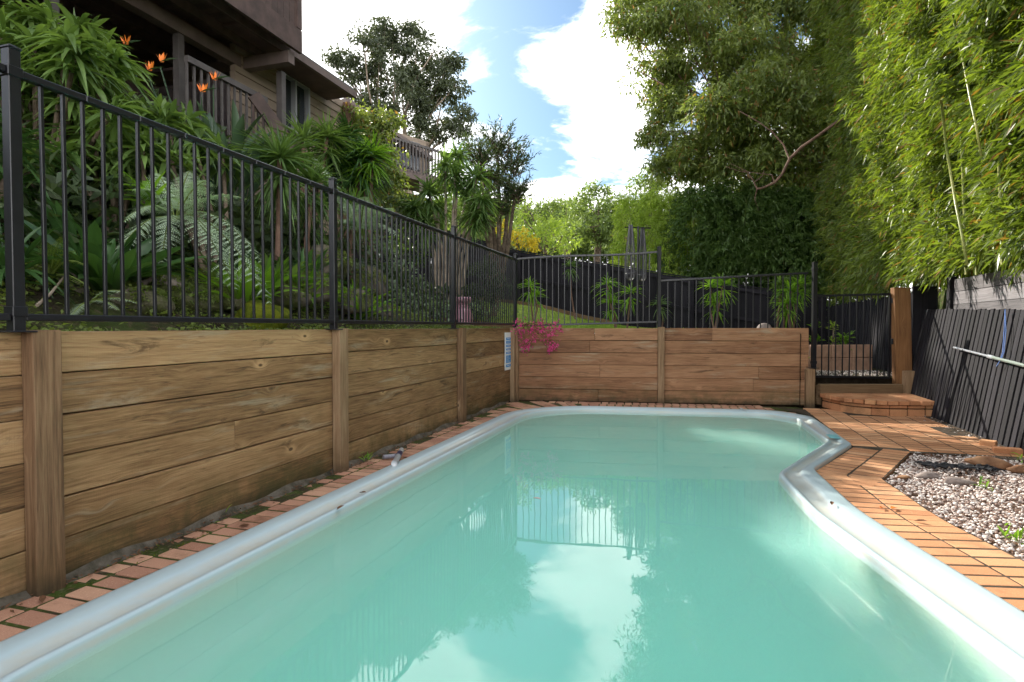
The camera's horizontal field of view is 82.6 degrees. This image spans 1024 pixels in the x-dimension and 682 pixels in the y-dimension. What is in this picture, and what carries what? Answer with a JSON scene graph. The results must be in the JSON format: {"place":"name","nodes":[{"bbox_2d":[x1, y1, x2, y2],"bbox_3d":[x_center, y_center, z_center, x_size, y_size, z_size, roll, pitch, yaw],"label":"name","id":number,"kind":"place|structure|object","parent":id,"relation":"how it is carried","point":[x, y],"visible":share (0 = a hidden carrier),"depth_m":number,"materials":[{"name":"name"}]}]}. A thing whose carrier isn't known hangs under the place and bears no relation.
{"place":"outdoors","nodes":[
{"label":"outdoors","id":0,"kind":"place"},
{"bbox_2d":[0,401,797,641],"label":"pavement","id":1,"kind":"structure","parent":0,"point":[31,618],"depth_m":3.44,"materials":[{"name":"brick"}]},
{"bbox_2d":[71,334,891,407],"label":"earth bank","id":2,"kind":"structure","parent":0,"point":[849,381],"depth_m":9.19,"materials":[{"name":"soil"}]},
{"bbox_2d":[815,384,902,404],"bbox_3d":[5.320,0.819,8.950,1.244,0.325,0.165,0,1,1],"label":"threshold sleeper","id":3,"kind":"object","parent":2,"relation":"on","point":[862,388],"visible":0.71,"depth_m":8.87,"materials":[{"name":"wood"}]},
{"bbox_2d":[0,185,1014,377],"bbox_3d":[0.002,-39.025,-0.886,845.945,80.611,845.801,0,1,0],"label":"terrain","id":4,"kind":"structure","parent":0,"point":[95,308],"depth_m":3.88,"materials":[{"name":"soil"}]},
{"bbox_2d":[0,224,92,305],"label":"strap leaf plant","id":5,"kind":"object","parent":4,"relation":"on","point":[32,245],"visible":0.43,"depth_m":3.51,"materials":[{"name":"plant"}]},
{"bbox_2d":[0,97,95,251],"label":"strap leaf shrub","id":6,"kind":"object","parent":4,"relation":"on","point":[25,154],"visible":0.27,"depth_m":4.36,"materials":[{"name":"green plant"}]},
{"bbox_2d":[1,197,131,251],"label":"broad leaf clump","id":7,"kind":"object","parent":4,"relation":"on","point":[57,206],"visible":0.15,"depth_m":4.27,"materials":[{"name":"plant"}]},
{"bbox_2d":[0,0,163,202],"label":"strap-leaved plant","id":8,"kind":"object","parent":4,"relation":"on","point":[85,56],"visible":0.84,"depth_m":5.04,"materials":[{"name":"green plant"}]},
{"bbox_2d":[0,210,206,295],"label":"broad leaf clump","id":9,"kind":"object","parent":4,"relation":"on","point":[95,268],"visible":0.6,"depth_m":3.86,"materials":[{"name":"plant"}]},
{"bbox_2d":[22,84,196,247],"bbox_3d":[-3.648,-1.578,5.312,1.493,1.650,1.506,-1,2,-33],"label":"leafy cane plant","id":10,"kind":"object","parent":4,"relation":"on","point":[129,159],"visible":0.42,"depth_m":5.11,"materials":[{"name":"green plant"}]},
{"bbox_2d":[102,287,175,314],"bbox_3d":[-2.698,-0.287,4.196,0.563,0.194,0.417,7,-3,0],"label":"rock","id":11,"kind":"object","parent":4,"relation":"on","point":[162,302],"visible":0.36,"depth_m":4.08,"materials":[{"name":"stone"}]},
{"bbox_2d":[1,83,291,189],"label":"shrub","id":12,"kind":"object","parent":4,"relation":"on","point":[222,128],"depth_m":8.43,"materials":[{"name":"green plant"}]},
{"bbox_2d":[115,167,199,210],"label":"strap leaf plant","id":13,"kind":"object","parent":4,"relation":"on","point":[158,192],"visible":0.51,"depth_m":4.82,"materials":[{"name":"plant"}]},
{"bbox_2d":[0,0,356,248],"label":"house","id":14,"kind":"structure","parent":4,"relation":"on","point":[252,49],"depth_m":9.73,"materials":[{"name":"brown"}]},
{"bbox_2d":[286,74,310,136],"bbox_3d":[-4.270,-4.580,11.389,0.140,1.080,0.872,0,1,17],"label":"window","id":15,"kind":"structure","parent":14,"relation":"in","point":[297,93],"depth_m":11.38,"materials":[{"name":"grey"}]},
{"bbox_2d":[157,284,219,313],"bbox_3d":[-2.570,-0.323,4.599,0.524,0.215,0.415,8,-3,0],"label":"rock","id":16,"kind":"object","parent":4,"relation":"on","point":[203,305],"visible":0.25,"depth_m":4.47,"materials":[{"name":"stone"}]},
{"bbox_2d":[120,34,270,258],"bbox_3d":[-3.371,-2.095,6.639,1.632,2.362,1.213,0,1,0],"label":"bird of paradise","id":17,"kind":"object","parent":4,"relation":"on","point":[236,123],"visible":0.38,"depth_m":6.26,"materials":[{"name":"green leaf"},{"name":"orange petals"}]},
{"bbox_2d":[132,93,259,274],"bbox_3d":[-3.272,-1.475,5.806,1.368,1.848,1.321,1,2,27],"label":"leafy cane plant","id":18,"kind":"object","parent":4,"relation":"on","point":[201,128],"visible":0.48,"depth_m":5.63,"materials":[{"name":"green plant"}]},
{"bbox_2d":[25,248,395,316],"bbox_3d":[-2.516,-0.677,5.995,1.621,0.897,5.023,1,2,23],"label":"moss","id":19,"kind":"object","parent":4,"relation":"on","point":[132,282],"visible":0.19,"depth_m":4.57,"materials":[{"name":"green plant"}]},
{"bbox_2d":[0,93,484,319],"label":"undergrowth","id":20,"kind":"object","parent":4,"relation":"on","point":[55,188],"visible":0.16,"depth_m":5.30,"materials":[{"name":"green plant"}]},
{"bbox_2d":[187,254,303,301],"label":"strap leaf plant","id":21,"kind":"object","parent":4,"relation":"on","point":[248,290],"visible":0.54,"depth_m":4.88,"materials":[{"name":"plant"}]},
{"bbox_2d":[0,196,499,330],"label":"ground cover","id":22,"kind":"object","parent":4,"relation":"on","point":[81,326],"visible":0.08,"depth_m":4.51,"materials":[{"name":"green plant"}]},
{"bbox_2d":[37,237,89,288],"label":"fern","id":23,"kind":"object","parent":22,"relation":"on","point":[53,269],"visible":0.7,"depth_m":3.60,"materials":[{"name":"green plant"}]},
{"bbox_2d":[114,170,271,305],"bbox_3d":[-2.407,-0.890,4.666,1.428,1.274,1.000,0,1,13],"label":"fern","id":24,"kind":"object","parent":22,"relation":"on","point":[176,218],"visible":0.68,"depth_m":4.65,"materials":[{"name":"green plant"}]},
{"bbox_2d":[310,244,352,279],"bbox_3d":[-2.211,-0.951,6.987,0.575,0.397,0.420,5,-1,0],"label":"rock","id":25,"kind":"object","parent":22,"relation":"on","point":[325,268],"visible":0.31,"depth_m":6.85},
{"bbox_2d":[172,247,327,294],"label":"strap leaf plant","id":26,"kind":"object","parent":4,"relation":"on","point":[214,273],"visible":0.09,"depth_m":5.46,"materials":[{"name":"plant"}]},
{"bbox_2d":[234,300,289,329],"bbox_3d":[-2.140,-0.206,4.941,0.506,0.284,0.366,1,10,0],"label":"moss mound","id":27,"kind":"object","parent":4,"relation":"on","point":[258,309],"visible":0.38,"depth_m":4.81,"materials":[{"name":"plant"}]},
{"bbox_2d":[226,112,328,263],"bbox_3d":[-2.541,-1.494,6.370,1.133,1.916,1.237,0,1,0],"label":"cordyline","id":28,"kind":"object","parent":4,"relation":"on","point":[276,152],"visible":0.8,"depth_m":6.30,"materials":[{"name":"green plant"}]},
{"bbox_2d":[199,245,356,294],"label":"strap leaf plant","id":29,"kind":"object","parent":4,"relation":"on","point":[310,254],"visible":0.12,"depth_m":6.05,"materials":[{"name":"plant"}]},
{"bbox_2d":[258,284,311,309],"bbox_3d":[-2.177,-0.437,5.585,0.443,0.268,0.410,-1,2,-41],"label":"rock","id":30,"kind":"object","parent":4,"relation":"on","point":[294,301],"visible":0.41,"depth_m":5.46,"materials":[{"name":"stone"}]},
{"bbox_2d":[268,156,347,258],"bbox_3d":[-2.464,-1.390,6.956,1.106,1.725,0.991,1,2,26],"label":"cordyline","id":31,"kind":"object","parent":4,"relation":"on","point":[318,204],"visible":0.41,"depth_m":6.87,"materials":[{"name":"green plant"}]},
{"bbox_2d":[264,110,360,247],"bbox_3d":[-3.158,-2.275,8.715,1.797,2.589,1.503,0,1,0],"label":"cordyline","id":32,"kind":"object","parent":4,"relation":"on","point":[326,133],"visible":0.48,"depth_m":8.76,"materials":[{"name":"green plant"}]},
{"bbox_2d":[305,111,397,280],"bbox_3d":[-2.722,-2.194,9.524,1.537,3.231,1.872,-1,2,-37],"label":"cordyline","id":33,"kind":"object","parent":4,"relation":"on","point":[359,159],"visible":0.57,"depth_m":9.35,"materials":[{"name":"green plant"}]},
{"bbox_2d":[323,184,383,277],"bbox_3d":[-2.162,-1.383,7.965,0.867,1.564,0.845,-1,1,-20],"label":"cordyline","id":34,"kind":"object","parent":4,"relation":"on","point":[351,229],"visible":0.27,"depth_m":7.94,"materials":[{"name":"green plant"}]},
{"bbox_2d":[313,159,395,235],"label":"fern","id":35,"kind":"object","parent":4,"relation":"on","point":[357,218],"visible":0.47,"depth_m":7.43,"materials":[{"name":"green plant"}]},
{"bbox_2d":[338,288,373,314],"bbox_3d":[-1.749,-0.435,6.394,0.458,0.278,0.379,-5,0,0],"label":"rock","id":36,"kind":"object","parent":4,"relation":"on","point":[352,304],"visible":0.38,"depth_m":6.25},
{"bbox_2d":[343,265,385,298],"bbox_3d":[-2.068,-0.844,8.191,0.631,0.419,0.544,6,-7,0],"label":"rock","id":37,"kind":"object","parent":4,"relation":"on","point":[374,284],"visible":0.28,"depth_m":8.01,"materials":[{"name":"stone"}]},
{"bbox_2d":[336,129,398,261],"bbox_3d":[-2.359,-1.906,9.405,1.143,2.879,0.943,1,2,38],"label":"cordyline","id":38,"kind":"object","parent":4,"relation":"on","point":[368,168],"visible":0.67,"depth_m":9.28,"materials":[{"name":"green plant"}]},
{"bbox_2d":[237,231,518,325],"bbox_3d":[-2.684,-1.323,11.266,4.424,2.167,5.276,0,1,18],"label":"ground cover","id":39,"kind":"object","parent":4,"relation":"on","point":[394,294],"visible":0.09,"depth_m":9.50,"materials":[{"name":"green plant"}]},
{"bbox_2d":[334,98,425,259],"bbox_3d":[-3.162,-3.068,13.442,2.352,4.821,2.103,-1,2,-41],"label":"gum tree","id":40,"kind":"object","parent":4,"relation":"on","point":[368,121],"visible":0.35,"depth_m":13.18,"materials":[{"name":"green plant"}]},
{"bbox_2d":[360,173,418,259],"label":"shrub","id":41,"kind":"object","parent":4,"relation":"on","point":[390,205],"visible":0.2,"depth_m":11.32,"materials":[{"name":"green plant"}]},
{"bbox_2d":[355,231,427,298],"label":"shrub","id":42,"kind":"object","parent":4,"relation":"on","point":[384,251],"visible":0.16,"depth_m":9.47,"materials":[{"name":"green plant"}]},
{"bbox_2d":[317,11,478,193],"bbox_3d":[-7.197,-12.661,37.401,10.103,17.358,5.846,-1,1,-20],"label":"gum tree","id":43,"kind":"object","parent":4,"relation":"on","point":[419,95],"visible":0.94,"depth_m":37.08,"materials":[{"name":"green plant"}]},
{"bbox_2d":[341,97,457,240],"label":"house","id":44,"kind":"structure","parent":4,"relation":"on","point":[419,153],"depth_m":22.78,"materials":[{"name":"grey wood"}]},
{"bbox_2d":[375,196,431,273],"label":"shrub","id":45,"kind":"object","parent":4,"relation":"on","point":[394,244],"visible":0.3,"depth_m":12.44,"materials":[{"name":"green plant"}]},
{"bbox_2d":[394,138,503,317],"bbox_3d":[-1.206,-2.264,11.597,2.255,3.876,1.665,0,1,0],"label":"yucca tree","id":46,"kind":"object","parent":4,"relation":"on","point":[471,196],"visible":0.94,"depth_m":11.47,"materials":[{"name":"green plant"}]},
{"bbox_2d":[458,254,509,318],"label":"shrub","id":47,"kind":"object","parent":4,"relation":"on","point":[489,283],"visible":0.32,"depth_m":11.91,"materials":[{"name":"green plant"}]},
{"bbox_2d":[456,114,541,315],"bbox_3d":[-0.326,-2.882,13.609,2.026,4.877,2.255,0,1,0],"label":"wispy tree","id":48,"kind":"object","parent":4,"relation":"on","point":[494,149],"visible":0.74,"depth_m":13.36,"materials":[{"name":"green plant"}]},
{"bbox_2d":[495,219,542,254],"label":"bush","id":49,"kind":"object","parent":4,"relation":"on","point":[530,241],"visible":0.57,"depth_m":22.34,"materials":[{"name":"yellow plant"}]},
{"bbox_2d":[512,192,583,255],"bbox_3d":[1.101,-4.478,27.041,3.997,5.161,3.195,1,2,44],"label":"tree","id":50,"kind":"object","parent":4,"relation":"on","point":[545,239],"visible":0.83,"depth_m":26.48,"materials":[{"name":"green plant"}]},
{"bbox_2d":[525,192,593,257],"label":"tree","id":51,"kind":"object","parent":4,"relation":"on","point":[537,208],"visible":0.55,"depth_m":41.35,"materials":[{"name":"green plant"}]},
{"bbox_2d":[356,215,825,344],"bbox_3d":[1.705,-1.507,17.323,12.768,4.507,4.561,0,1,3],"label":"paling fence","id":52,"kind":"object","parent":4,"relation":"on","point":[653,289],"visible":0.31,"depth_m":16.75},
{"bbox_2d":[553,179,636,263],"bbox_3d":[4.715,-5.879,33.753,5.134,6.935,4.382,1,2,30],"label":"tree","id":53,"kind":"object","parent":4,"relation":"on","point":[599,232],"visible":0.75,"depth_m":33.49,"materials":[{"name":"green plant"}]},
{"bbox_2d":[414,185,782,267],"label":"distant woods","id":54,"kind":"object","parent":4,"relation":"on","point":[585,248],"visible":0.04,"depth_m":50.40,"materials":[{"name":"green plant"}]},
{"bbox_2d":[608,186,668,272],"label":"bamboo","id":55,"kind":"object","parent":4,"relation":"on","point":[618,246],"visible":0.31,"depth_m":18.54,"materials":[{"name":"green plant"}]},
{"bbox_2d":[623,165,672,269],"bbox_3d":[7.654,-5.552,31.954,3.098,8.629,2.730,0,1,0],"label":"tree","id":56,"kind":"object","parent":4,"relation":"on","point":[638,180],"visible":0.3,"depth_m":31.71,"materials":[{"name":"green plant"}]},
{"bbox_2d":[631,180,699,277],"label":"bamboo","id":57,"kind":"object","parent":4,"relation":"on","point":[653,201],"visible":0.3,"depth_m":17.57,"materials":[{"name":"green plant"}]},
{"bbox_2d":[653,178,747,286],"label":"bamboo","id":58,"kind":"object","parent":4,"relation":"on","point":[689,198],"visible":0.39,"depth_m":16.93,"materials":[{"name":"green plant"}]},
{"bbox_2d":[695,270,735,327],"bbox_3d":[4.364,-0.833,12.522,0.989,1.366,0.829,0,1,0],"label":"cordyline","id":59,"kind":"object","parent":4,"relation":"on","point":[714,294],"visible":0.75,"depth_m":12.47,"materials":[{"name":"green plant"}]},
{"bbox_2d":[595,0,853,193],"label":"broadleaf tree","id":60,"kind":"object","parent":4,"relation":"on","point":[769,89],"visible":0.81,"depth_m":17.00,"materials":[{"name":"green plant"}]},
{"bbox_2d":[725,103,870,210],"bbox_3d":[7.201,-4.520,12.948,5.301,3.455,0.752,0,1,-16],"label":"dead branch","id":61,"kind":"object","parent":60,"relation":"attached to","point":[802,147],"visible":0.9,"depth_m":12.41,"materials":[{"name":"wood"}]},
{"bbox_2d":[684,172,779,290],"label":"bamboo","id":62,"kind":"object","parent":4,"relation":"on","point":[710,215],"visible":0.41,"depth_m":16.40,"materials":[{"name":"green plant"}]},
{"bbox_2d":[711,178,811,291],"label":"bamboo","id":63,"kind":"object","parent":4,"relation":"on","point":[778,196],"visible":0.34,"depth_m":16.15,"materials":[{"name":"green plant"}]},
{"bbox_2d":[767,276,799,327],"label":"cordyline","id":64,"kind":"object","parent":4,"relation":"on","point":[778,282],"visible":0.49,"depth_m":11.57,"materials":[{"name":"green plant"}]},
{"bbox_2d":[744,179,846,320],"bbox_3d":[8.121,-2.210,16.849,3.020,4.563,3.156,0,1,0],"label":"bamboo","id":65,"kind":"object","parent":4,"relation":"on","point":[802,201],"visible":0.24,"depth_m":15.89,"materials":[{"name":"green plant"}]},
{"bbox_2d":[772,272,819,327],"bbox_3d":[5.423,-0.414,11.233,1.005,1.964,0.850,0,1,0],"label":"cordyline","id":66,"kind":"object","parent":4,"relation":"on","point":[793,289],"visible":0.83,"depth_m":11.19,"materials":[{"name":"green plant"}]},
{"bbox_2d":[778,188,868,317],"bbox_3d":[8.952,-1.875,16.782,3.088,5.177,3.097,0,1,0],"label":"bamboo","id":67,"kind":"object","parent":4,"relation":"on","point":[807,232],"visible":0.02,"depth_m":16.15,"materials":[{"name":"green plant"}]},
{"bbox_2d":[808,344,871,370],"bbox_3d":[5.918,0.300,10.738,1.239,0.476,0.460,0,1,-9],"label":"planter","id":68,"kind":"object","parent":4,"relation":"on","point":[845,357],"visible":0.56,"depth_m":10.51,"materials":[{"name":"wood"}]},
{"bbox_2d":[796,0,905,305],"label":"bamboo","id":69,"kind":"object","parent":4,"relation":"on","point":[817,44],"visible":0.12,"depth_m":16.12,"materials":[{"name":"green plant"}]},
{"bbox_2d":[803,0,925,306],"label":"bamboo","id":70,"kind":"object","parent":4,"relation":"on","point":[836,41],"visible":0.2,"depth_m":15.02,"materials":[{"name":"green plant"}]},
{"bbox_2d":[826,292,911,371],"bbox_3d":[7.711,-0.177,13.398,0.180,1.440,8.540,0,1,17],"label":"paling fence","id":71,"kind":"object","parent":4,"relation":"on","point":[866,327],"visible":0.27,"depth_m":11.82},
{"bbox_2d":[821,0,939,301],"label":"bamboo","id":72,"kind":"object","parent":4,"relation":"on","point":[847,13],"visible":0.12,"depth_m":13.51,"materials":[{"name":"green plant"}]},
{"bbox_2d":[832,0,943,299],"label":"bamboo","id":73,"kind":"object","parent":4,"relation":"on","point":[856,108],"visible":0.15,"depth_m":12.03,"materials":[{"name":"green plant"}]},
{"bbox_2d":[890,287,911,383],"bbox_3d":[5.997,0.041,8.979,0.304,1.720,0.109,0,1,0],"label":"gate post","id":74,"kind":"object","parent":4,"relation":"on","point":[901,336],"visible":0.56,"depth_m":8.93,"materials":[{"name":"brown wood"}]},
{"bbox_2d":[813,293,893,378],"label":"gate","id":75,"kind":"structure","parent":74,"relation":"attached to","point":[890,339],"depth_m":9.04,"materials":[{"name":"black metal"}]},
{"bbox_2d":[841,0,966,304],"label":"bamboo","id":76,"kind":"object","parent":4,"relation":"on","point":[874,147],"visible":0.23,"depth_m":10.47,"materials":[{"name":"green plant"}]},
{"bbox_2d":[911,286,937,363],"bbox_3d":[6.345,0.030,8.988,0.373,1.740,0.050,0,1,3],"label":"black board","id":77,"kind":"object","parent":4,"relation":"on","point":[927,298],"visible":0.29,"depth_m":8.95,"materials":[{"name":"wood"}]},
{"bbox_2d":[868,0,1013,294],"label":"bamboo","id":78,"kind":"object","parent":4,"relation":"on","point":[899,160],"visible":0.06,"depth_m":9.37,"materials":[{"name":"green plant"}]},
{"bbox_2d":[884,0,1023,295],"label":"bamboo","id":79,"kind":"object","parent":4,"relation":"on","point":[926,157],"visible":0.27,"depth_m":8.04,"materials":[{"name":"green plant"}]},
{"bbox_2d":[909,0,1023,281],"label":"bamboo","id":80,"kind":"object","parent":4,"relation":"on","point":[936,76],"visible":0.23,"depth_m":7.15,"materials":[{"name":"green plant"}]},
{"bbox_2d":[911,308,1023,453],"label":"paling fence","id":81,"kind":"object","parent":4,"relation":"on","point":[980,395],"visible":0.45,"depth_m":6.91,"materials":[{"name":"black"}]},
{"bbox_2d":[933,0,1023,289],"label":"bamboo","id":82,"kind":"object","parent":4,"relation":"on","point":[981,37],"visible":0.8,"depth_m":5.98,"materials":[{"name":"green plant"}]},
{"bbox_2d":[940,99,968,264],"bbox_3d":[4.557,-1.639,6.089,0.216,1.750,0.523,1,1,20],"label":"bamboo culm","id":83,"kind":"object","parent":82,"relation":"attached to","point":[953,187],"visible":1,"depth_m":6.11,"materials":[{"name":"plant"}]},
{"bbox_2d":[952,14,982,156],"bbox_3d":[4.667,-2.618,6.065,0.222,1.538,0.516,0,1,19],"label":"bamboo culm","id":84,"kind":"object","parent":82,"relation":"attached to","point":[972,109],"visible":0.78,"depth_m":5.99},
{"bbox_2d":[946,269,1023,309],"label":"retaining wall","id":85,"kind":"structure","parent":4,"relation":"on","point":[974,291],"depth_m":7.17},
{"bbox_2d":[979,1,1023,165],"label":"bamboo","id":86,"kind":"object","parent":4,"relation":"on","point":[1016,95],"visible":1,"depth_m":5.30,"materials":[{"name":"green plant"}]},
{"bbox_2d":[464,302,643,327],"bbox_3d":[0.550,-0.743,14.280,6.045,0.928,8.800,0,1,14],"label":"lawn","id":87,"kind":"structure","parent":0,"point":[542,315],"depth_m":14.93,"materials":[{"name":"green plant"}]},
{"bbox_2d":[517,276,547,320],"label":"cordyline","id":88,"kind":"object","parent":87,"relation":"on","point":[531,295],"visible":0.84,"depth_m":13.58,"materials":[{"name":"green plant"}]},
{"bbox_2d":[592,273,626,327],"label":"cordyline","id":89,"kind":"object","parent":87,"relation":"on","point":[609,297],"visible":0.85,"depth_m":12.96,"materials":[{"name":"green plant"}]},
{"bbox_2d":[624,226,650,327],"bbox_3d":[2.311,-1.134,10.723,0.614,1.944,0.034,-1,2,-29],"label":"ornament pole","id":90,"kind":"object","parent":87,"relation":"on","point":[637,227],"visible":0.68,"depth_m":10.71,"materials":[{"name":"black metal"}]},
{"bbox_2d":[626,225,635,280],"bbox_3d":[2.147,-1.598,10.564,0.183,1.009,0.182,0,1,0],"label":"hanging wire basket","id":91,"kind":"object","parent":90,"relation":"hanging from","point":[630,239],"visible":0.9,"depth_m":10.52,"materials":[{"name":"grey"}]},
{"bbox_2d":[301,0,911,299],"label":"sky","id":92,"kind":"structure","parent":0,"point":[542,64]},
{"bbox_2d":[788,408,996,546],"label":"ground","id":93,"kind":"structure","parent":0,"point":[823,408],"depth_m":8.51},
{"bbox_2d":[0,402,508,609],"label":"kerb strip","id":94,"kind":"object","parent":93,"relation":"on","point":[93,566],"visible":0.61,"depth_m":3.59,"materials":[{"name":"concrete"}]},
{"bbox_2d":[0,328,515,597],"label":"retaining wall","id":95,"kind":"structure","parent":93,"relation":"on","point":[96,463],"depth_m":3.49,"materials":[{"name":"brown wood"}]},
{"bbox_2d":[0,44,515,332],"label":"pool fence","id":96,"kind":"object","parent":95,"relation":"on","point":[15,316],"visible":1,"depth_m":3.57,"materials":[{"name":"black metal"}]},
{"bbox_2d":[0,406,1023,681],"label":"swimming pool","id":97,"kind":"structure","parent":93,"relation":"in","point":[672,544],"depth_m":4.22,"materials":[{"name":"teal"}]},
{"bbox_2d":[516,327,814,407],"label":"retaining wall","id":98,"kind":"structure","parent":93,"relation":"on","point":[712,365],"depth_m":9.32,"materials":[{"name":"brown wood"}]},
{"bbox_2d":[510,316,562,354],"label":"trailing plant","id":99,"kind":"object","parent":98,"relation":"on","point":[550,348],"visible":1,"depth_m":9.45,"materials":[{"name":"pink plant"}]},
{"bbox_2d":[513,246,661,327],"bbox_3d":[1.218,-0.774,9.568,2.466,1.520,0.129,0,1,6],"label":"pool fence","id":100,"kind":"object","parent":98,"relation":"on","point":[659,254],"visible":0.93,"depth_m":9.55,"materials":[{"name":"black metal"}]},
{"bbox_2d":[661,262,817,367],"bbox_3d":[3.583,-0.407,9.280,2.365,1.640,0.230,0,1,13],"label":"pool fence","id":101,"kind":"object","parent":98,"relation":"on","point":[814,270],"visible":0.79,"depth_m":9.21,"materials":[{"name":"black metal"}]},
{"bbox_2d":[816,370,1023,559],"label":"gravel","id":102,"kind":"structure","parent":93,"relation":"on","point":[991,528],"depth_m":4.27,"materials":[{"name":"gravel"}]},
{"bbox_2d":[1,401,1023,612],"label":"leaf litter","id":103,"kind":"object","parent":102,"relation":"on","point":[255,503],"visible":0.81,"depth_m":4.09,"materials":[{"name":"plant"}]},
{"bbox_2d":[915,461,1005,471],"bbox_3d":[3.824,1.072,4.996,0.629,0.039,0.199,0,1,17],"label":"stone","id":104,"kind":"object","parent":102,"relation":"on","point":[945,465],"visible":1,"depth_m":4.98,"materials":[{"name":"stone"}]},
{"bbox_2d":[964,456,1012,469],"bbox_3d":[4.148,1.049,5.085,0.352,0.092,0.138,7,4,20],"label":"stone","id":105,"kind":"object","parent":102,"relation":"on","point":[994,462],"visible":0.83,"depth_m":5.05,"materials":[{"name":"stone"}]},
{"bbox_2d":[803,408,1023,610],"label":"pavement","id":106,"kind":"structure","parent":0,"point":[869,481],"depth_m":4.40,"materials":[{"name":"brick"}]},
{"bbox_2d":[780,408,1023,611],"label":"pavement mortar","id":107,"kind":"object","parent":106,"relation":"attached to","point":[939,429],"visible":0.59,"depth_m":5.45,"materials":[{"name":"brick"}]},
{"bbox_2d":[820,393,933,415],"bbox_3d":[5.372,0.919,8.399,1.396,0.232,1.032,0,1,0],"label":"brick step","id":108,"kind":"object","parent":107,"relation":"on","point":[891,404],"visible":0.89,"depth_m":8.10,"materials":[{"name":"brick"}]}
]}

